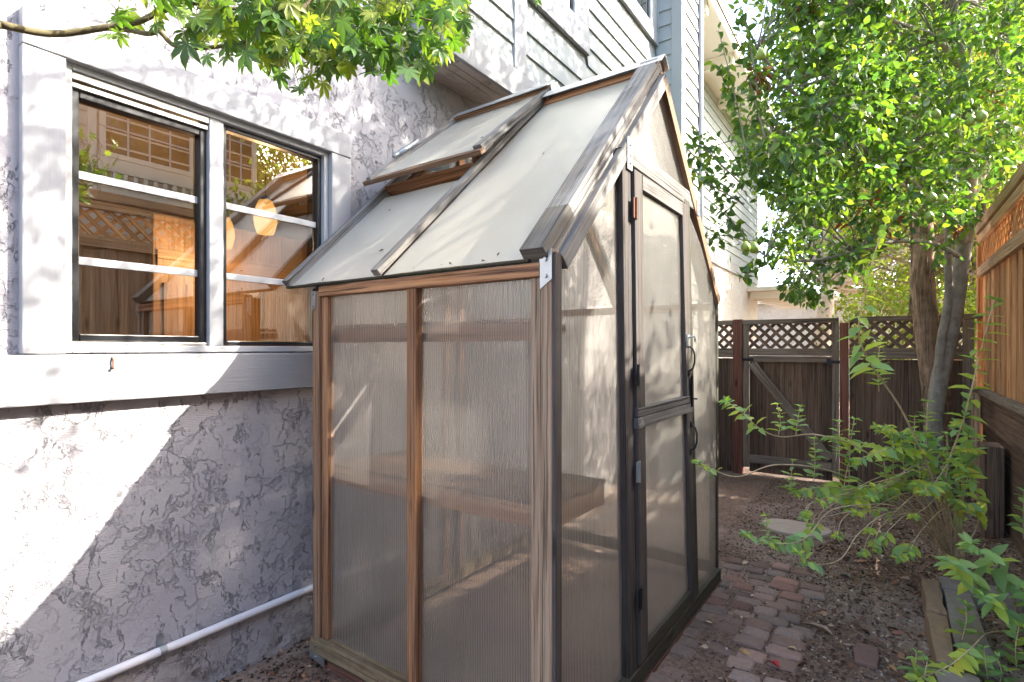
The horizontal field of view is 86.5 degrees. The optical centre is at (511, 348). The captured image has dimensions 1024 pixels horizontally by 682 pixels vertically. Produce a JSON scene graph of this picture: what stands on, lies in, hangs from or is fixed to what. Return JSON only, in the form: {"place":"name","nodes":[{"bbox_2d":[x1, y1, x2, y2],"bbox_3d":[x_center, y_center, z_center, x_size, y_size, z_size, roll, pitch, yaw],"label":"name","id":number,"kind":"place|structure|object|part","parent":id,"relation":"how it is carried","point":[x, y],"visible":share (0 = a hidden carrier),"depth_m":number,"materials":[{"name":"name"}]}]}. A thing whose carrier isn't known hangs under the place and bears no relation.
{"place":"outdoors","nodes":[
{"label":"outdoors","id":0,"kind":"place"},
{"bbox_2d":[219,395,1023,681],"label":"ground","id":1,"kind":"structure","parent":0,"point":[590,616],"depth_m":3.16,"materials":[{"name":"soil"}]},
{"bbox_2d":[0,0,541,99],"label":"maple tree","id":2,"kind":"object","parent":1,"relation":"on","point":[331,33],"visible":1,"depth_m":1.25,"materials":[{"name":"green plant"}]},
{"bbox_2d":[0,0,809,681],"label":"house","id":3,"kind":"structure","parent":1,"relation":"on","point":[148,492],"depth_m":2.28,"materials":[{"name":"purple paint"}]},
{"bbox_2d":[76,584,312,681],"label":"pipe","id":4,"kind":"object","parent":3,"relation":"attached to","point":[162,649],"depth_m":2.12,"materials":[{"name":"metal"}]},
{"bbox_2d":[66,61,327,352],"bbox_3d":[-1.246,-0.476,2.289,0.099,0.983,1.050,0,0,34],"label":"window","id":5,"kind":"structure","parent":3,"relation":"in","point":[85,86],"depth_m":2.22,"materials":[{"name":"wood"}]},
{"bbox_2d":[100,213,306,345],"bbox_3d":[-2.424,0.185,4.772,0.975,2.270,1.680,0,0,35],"label":"kitchen cabinet","id":6,"kind":"object","parent":3,"relation":"in","point":[133,302],"visible":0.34,"depth_m":4.20,"materials":[{"name":"orange wood"}]},
{"bbox_3d":[-2.264,0.380,4.165,0.024,1.700,0.740,0,0,34],"label":"cabinet door","id":7,"kind":"part","parent":6,"relation":"part of","materials":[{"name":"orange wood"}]},
{"bbox_3d":[-1.811,0.380,4.824,0.024,1.700,0.740,0,0,34],"label":"cabinet door","id":8,"kind":"part","parent":6,"relation":"part of","materials":[{"name":"orange wood"}]},
{"bbox_2d":[226,214,234,248],"bbox_3d":[-2.027,-1.022,3.826,0.140,0.635,0.140,0,0,35],"label":"pendant lamp","id":9,"kind":"object","parent":3,"relation":"hanging from","point":[230,234],"visible":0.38,"depth_m":3.80,"materials":[{"name":"orange glass"}]},
{"bbox_2d":[253,146,276,235],"bbox_3d":[-1.585,-1.038,3.499,0.140,0.605,0.140,0,0,35],"label":"pendant lamp","id":10,"kind":"object","parent":3,"relation":"hanging from","point":[265,226],"visible":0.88,"depth_m":3.46,"materials":[{"name":"orange glass"}]},
{"bbox_2d":[559,0,576,18],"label":"window","id":11,"kind":"structure","parent":3,"relation":"in","point":[571,5],"depth_m":4.19,"materials":[{"name":"white glass"}]},
{"bbox_2d":[634,0,651,24],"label":"window","id":12,"kind":"structure","parent":3,"relation":"in","point":[645,6],"depth_m":5.52,"materials":[{"name":"white glass"}]},
{"bbox_2d":[282,54,721,681],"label":"greenhouse","id":13,"kind":"object","parent":1,"relation":"on","point":[440,530],"visible":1,"depth_m":2.13,"materials":[{"name":"plastic"}]},
{"bbox_2d":[562,325,565,333],"bbox_3d":[-0.303,-0.063,2.139,1.115,0.076,0.128,0,0,35],"label":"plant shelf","id":14,"kind":"object","parent":13,"relation":"attached to","point":[563,329],"visible":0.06,"depth_m":1.85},
{"bbox_2d":[562,473,605,524],"bbox_3d":[-0.213,0.557,2.265,1.121,0.090,0.467,0,0,35],"label":"plant shelf","id":15,"kind":"object","parent":13,"relation":"attached to","point":[581,495],"visible":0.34,"depth_m":2.00,"materials":[{"name":"orange wood"}]},
{"bbox_2d":[630,169,697,664],"bbox_3d":[0.712,0.284,2.455,0.072,1.981,0.824,0,0,35],"label":"door","id":16,"kind":"structure","parent":13,"relation":"in","point":[644,415],"depth_m":2.30,"materials":[{"name":"brown wood"}]},
{"bbox_2d":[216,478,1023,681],"bbox_3d":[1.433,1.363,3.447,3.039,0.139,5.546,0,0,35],"label":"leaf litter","id":17,"kind":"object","parent":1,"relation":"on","point":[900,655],"visible":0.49,"depth_m":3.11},
{"bbox_2d":[802,622,833,635],"bbox_3d":[1.493,1.366,2.673,0.030,0.037,0.171,0,0,-34],"label":"bark strip","id":18,"kind":"object","parent":17,"relation":"on","point":[821,627],"visible":1,"depth_m":2.66,"materials":[{"name":"beige wood"}]},
{"bbox_2d":[704,319,743,473],"bbox_3d":[2.068,0.565,6.356,1.192,1.770,0.100,0,0,35],"label":"gate fence","id":19,"kind":"object","parent":1,"relation":"on","point":[730,428],"visible":0.28,"depth_m":6.11,"materials":[{"name":"brown wood"}]},
{"bbox_2d":[739,317,839,480],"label":"wooden gate","id":20,"kind":"structure","parent":1,"relation":"on","point":[806,377],"depth_m":5.74,"materials":[{"name":"brown wood"}]},
{"bbox_2d":[762,518,832,539],"bbox_3d":[2.148,1.381,4.130,0.486,0.063,0.365,0,0,35],"label":"stepping stone","id":21,"kind":"object","parent":1,"relation":"on","point":[785,527],"visible":0.64,"depth_m":4.11,"materials":[{"name":"grey stone"}]},
{"bbox_2d":[683,0,1023,513],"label":"pear tree","id":22,"kind":"object","parent":1,"relation":"on","point":[860,112],"visible":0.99,"depth_m":3.62,"materials":[{"name":"green plant"}]},
{"bbox_2d":[691,209,1023,575],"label":"garden shrub","id":23,"kind":"object","parent":1,"relation":"on","point":[861,495],"visible":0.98,"depth_m":2.94,"materials":[{"name":"green plant"}]},
{"bbox_2d":[757,295,971,394],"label":"white garage","id":24,"kind":"structure","parent":1,"relation":"on","point":[764,312],"depth_m":16.99,"materials":[{"name":"paint"}]},
{"bbox_2d":[853,642,879,669],"bbox_3d":[1.577,1.383,2.422,0.098,0.056,0.192,0,0,35],"label":"paving brick","id":25,"kind":"object","parent":1,"relation":"on","point":[866,655],"visible":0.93,"depth_m":2.40,"materials":[{"name":"red brick"}]},
{"bbox_2d":[755,65,1004,347],"bbox_3d":[7.490,-2.284,11.489,4.146,7.365,3.206,0,0,9],"label":"leafy tree","id":26,"kind":"object","parent":1,"relation":"on","point":[848,281],"visible":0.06,"depth_m":10.84,"materials":[{"name":"plant"}]},
{"bbox_2d":[801,255,975,372],"bbox_3d":[5.698,0.014,7.465,3.041,2.690,2.029,0,0,35],"label":"leafy shrub","id":27,"kind":"object","parent":1,"relation":"on","point":[968,307],"visible":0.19,"depth_m":7.49,"materials":[{"name":"green plant"}]},
{"bbox_2d":[757,0,1023,359],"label":"leafy tree","id":28,"kind":"object","parent":1,"relation":"on","point":[767,200],"visible":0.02,"depth_m":14.39,"materials":[{"name":"green plant"}]},
{"bbox_2d":[798,0,1023,392],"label":"leafy tree","id":29,"kind":"object","parent":1,"relation":"on","point":[986,206],"visible":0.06,"depth_m":8.20,"materials":[{"name":"green plant"}]},
{"bbox_2d":[840,313,982,496],"bbox_3d":[3.764,0.569,5.182,1.101,1.762,0.095,0,0,35],"label":"gate fence","id":30,"kind":"object","parent":1,"relation":"on","point":[865,401],"visible":0.5,"depth_m":5.28,"materials":[{"name":"brown wood"}]},
{"bbox_2d":[839,0,1022,498],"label":"shaggy tree","id":31,"kind":"object","parent":1,"relation":"on","point":[923,309],"visible":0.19,"depth_m":4.85,"materials":[{"name":"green plant"}]},
{"bbox_2d":[921,578,946,615],"bbox_3d":[2.194,1.362,2.835,0.085,0.182,0.452,0,0,35],"label":"edging stone","id":32,"kind":"object","parent":1,"relation":"on","point":[932,597],"visible":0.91,"depth_m":2.81,"materials":[{"name":"beige stone"}]},
{"bbox_2d":[925,611,953,668],"bbox_3d":[1.917,1.365,2.437,0.084,0.176,0.511,0,0,35],"label":"edging stone","id":33,"kind":"object","parent":1,"relation":"on","point":[939,639],"visible":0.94,"depth_m":2.42,"materials":[{"name":"beige stone"}]},
{"bbox_2d":[933,667,980,681],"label":"edging stone","id":34,"kind":"object","parent":1,"relation":"on","point":[953,677],"visible":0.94,"depth_m":2.14,"materials":[{"name":"grey stone"}]},
{"bbox_2d":[895,531,1023,681],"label":"garden shrub","id":35,"kind":"object","parent":1,"relation":"on","point":[1011,619],"visible":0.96,"depth_m":2.33,"materials":[{"name":"green plant"}]},
{"bbox_2d":[943,589,998,679],"bbox_3d":[2.147,1.366,2.571,0.136,0.172,0.781,0,0,35],"label":"edging stone","id":36,"kind":"object","parent":1,"relation":"on","point":[951,602],"visible":0.57,"depth_m":2.53,"materials":[{"name":"grey stone"}]},
{"bbox_2d":[939,576,1021,611],"bbox_3d":[2.501,1.364,2.916,0.339,0.176,0.173,0,0,35],"label":"edging stone","id":37,"kind":"object","parent":1,"relation":"on","point":[947,583],"visible":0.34,"depth_m":2.88,"materials":[{"name":"grey stone"}]},
{"bbox_2d":[969,161,1023,557],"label":"board fence","id":38,"kind":"object","parent":1,"relation":"on","point":[1000,274],"visible":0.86,"depth_m":3.83,"materials":[{"name":"brown wood"}]},
{"bbox_2d":[991,144,1015,193],"bbox_3d":[7.773,-2.305,5.973,3.828,7.333,3.937,0,0,35],"label":"leafy tree","id":39,"kind":"object","parent":1,"relation":"on","point":[995,191],"visible":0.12,"depth_m":6.94,"materials":[{"name":"green plant"}]},
{"bbox_2d":[646,556,826,681],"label":"brick path","id":40,"kind":"structure","parent":0,"point":[755,634],"depth_m":2.71,"materials":[{"name":"brown brick"}]},
{"bbox_2d":[767,660,778,666],"bbox_3d":[1.134,1.367,2.367,0.030,0.032,0.071,0,0,-27],"label":"fallen leaf","id":41,"kind":"object","parent":40,"relation":"on","point":[775,662],"visible":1,"depth_m":2.36,"materials":[{"name":"red plant"}]},
{"bbox_2d":[719,0,1014,295],"label":"sky","id":42,"kind":"structure","parent":0,"point":[765,274],"materials":[{"name":"white"}]}
]}

